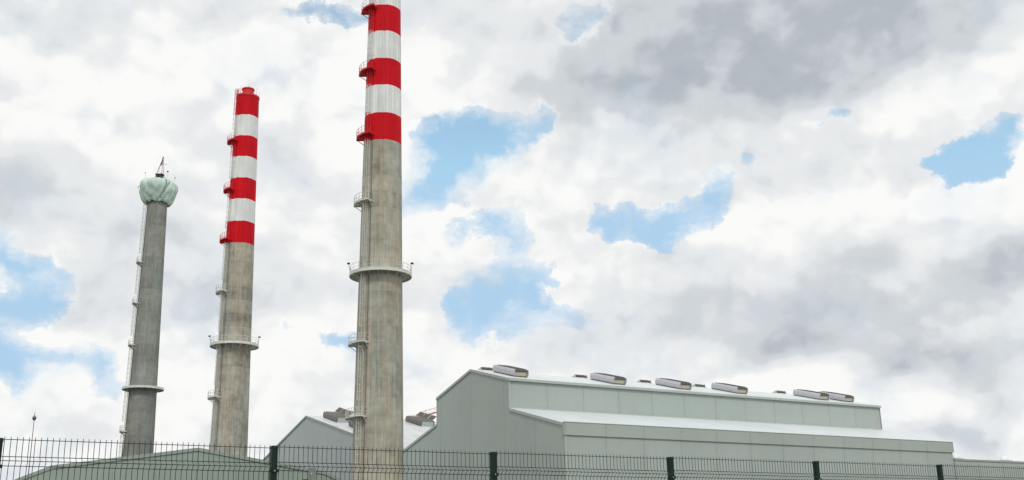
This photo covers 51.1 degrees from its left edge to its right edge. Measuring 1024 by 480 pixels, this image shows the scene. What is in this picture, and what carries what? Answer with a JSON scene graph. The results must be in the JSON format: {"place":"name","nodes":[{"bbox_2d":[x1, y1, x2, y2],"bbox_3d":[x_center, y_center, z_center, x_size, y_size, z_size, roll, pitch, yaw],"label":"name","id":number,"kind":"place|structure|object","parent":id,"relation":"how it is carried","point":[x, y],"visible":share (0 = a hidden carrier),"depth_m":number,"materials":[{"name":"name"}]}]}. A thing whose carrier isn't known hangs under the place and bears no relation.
{"place":"outdoors","nodes":[
{"label":"outdoors","id":0,"kind":"place"},
{"bbox_2d":[15,448,341,479],"bbox_3d":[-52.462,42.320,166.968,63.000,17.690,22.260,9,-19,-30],"label":"storage hall","id":1,"kind":"structure","parent":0,"point":[210,454],"depth_m":158.19,"materials":[{"name":"grey metal"}]},
{"bbox_2d":[262,407,436,479],"bbox_3d":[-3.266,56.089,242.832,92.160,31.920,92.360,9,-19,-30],"label":"factory hall","id":2,"kind":"structure","parent":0,"point":[328,429],"depth_m":217.87,"materials":[{"name":"grey metal"}]},
{"bbox_2d":[0,0,1023,479],"label":"sky","id":3,"kind":"structure","parent":0,"point":[769,196],"materials":[{"name":"white"}]},
{"bbox_3d":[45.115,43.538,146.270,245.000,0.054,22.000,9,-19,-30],"label":"pavement","id":4,"kind":"structure","parent":0,"visible":0},
{"bbox_2d":[27,414,35,479],"bbox_3d":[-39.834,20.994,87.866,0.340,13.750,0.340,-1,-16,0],"label":"light mast","id":5,"kind":"object","parent":4,"relation":"on","point":[34,417],"visible":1,"depth_m":89.06,"materials":[{"name":"grey metal"}]},
{"label":"ground","id":6,"kind":"structure","parent":0,"visible":0},
{"bbox_2d":[118,200,166,456],"bbox_3d":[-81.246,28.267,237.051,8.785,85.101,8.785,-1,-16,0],"label":"chimney","id":7,"kind":"object","parent":6,"relation":"on","point":[142,388],"visible":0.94,"depth_m":236.74,"materials":[{"name":"grey concrete"}]},
{"bbox_2d":[138,177,177,207],"bbox_3d":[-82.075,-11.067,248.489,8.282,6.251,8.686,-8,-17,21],"label":"tarpaulin","id":8,"kind":"object","parent":7,"relation":"attached to","point":[163,189],"visible":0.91,"depth_m":245.53,"materials":[{"name":"fabric"}]},
{"bbox_2d":[145,157,175,179],"bbox_3d":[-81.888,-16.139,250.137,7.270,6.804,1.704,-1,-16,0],"label":"hoist","id":9,"kind":"object","parent":8,"relation":"on","point":[161,174],"visible":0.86,"depth_m":249.65,"materials":[{"name":"black metal"}]},
{"bbox_2d":[207,86,260,456],"bbox_3d":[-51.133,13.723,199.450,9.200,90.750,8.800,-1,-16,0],"label":"chimney","id":10,"kind":"object","parent":6,"relation":"on","point":[233,346],"visible":0.9,"depth_m":198.36,"materials":[{"name":"concrete"}]},
{"bbox_2d":[303,467,315,479],"bbox_3d":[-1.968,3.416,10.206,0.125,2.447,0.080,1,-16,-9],"label":"steel post","id":11,"kind":"object","parent":6,"relation":"on","point":[311,473],"visible":1,"depth_m":10.50,"materials":[{"name":"metal"}]},
{"bbox_2d":[345,0,413,479],"bbox_3d":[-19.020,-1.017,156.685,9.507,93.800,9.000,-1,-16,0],"label":"chimney","id":12,"kind":"object","parent":6,"relation":"on","point":[379,274],"visible":1,"depth_m":152.83,"materials":[{"name":"concrete"}]},
{"bbox_2d":[0,437,1023,479],"bbox_3d":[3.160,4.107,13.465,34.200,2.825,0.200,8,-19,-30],"label":"fence","id":13,"kind":"object","parent":6,"relation":"on","point":[273,471],"visible":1,"depth_m":11.55,"materials":[{"name":"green metal"}]},
{"bbox_2d":[403,365,955,479],"bbox_3d":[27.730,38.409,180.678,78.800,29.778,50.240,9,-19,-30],"label":"factory hall","id":14,"kind":"structure","parent":6,"relation":"on","point":[499,409],"depth_m":162.59,"materials":[{"name":"metal"}]},
{"bbox_2d":[953,454,1023,479],"bbox_3d":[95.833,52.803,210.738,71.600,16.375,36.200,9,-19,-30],"label":"factory annexe","id":15,"kind":"structure","parent":6,"relation":"on","point":[1004,461],"depth_m":184.14,"materials":[{"name":"metal"}]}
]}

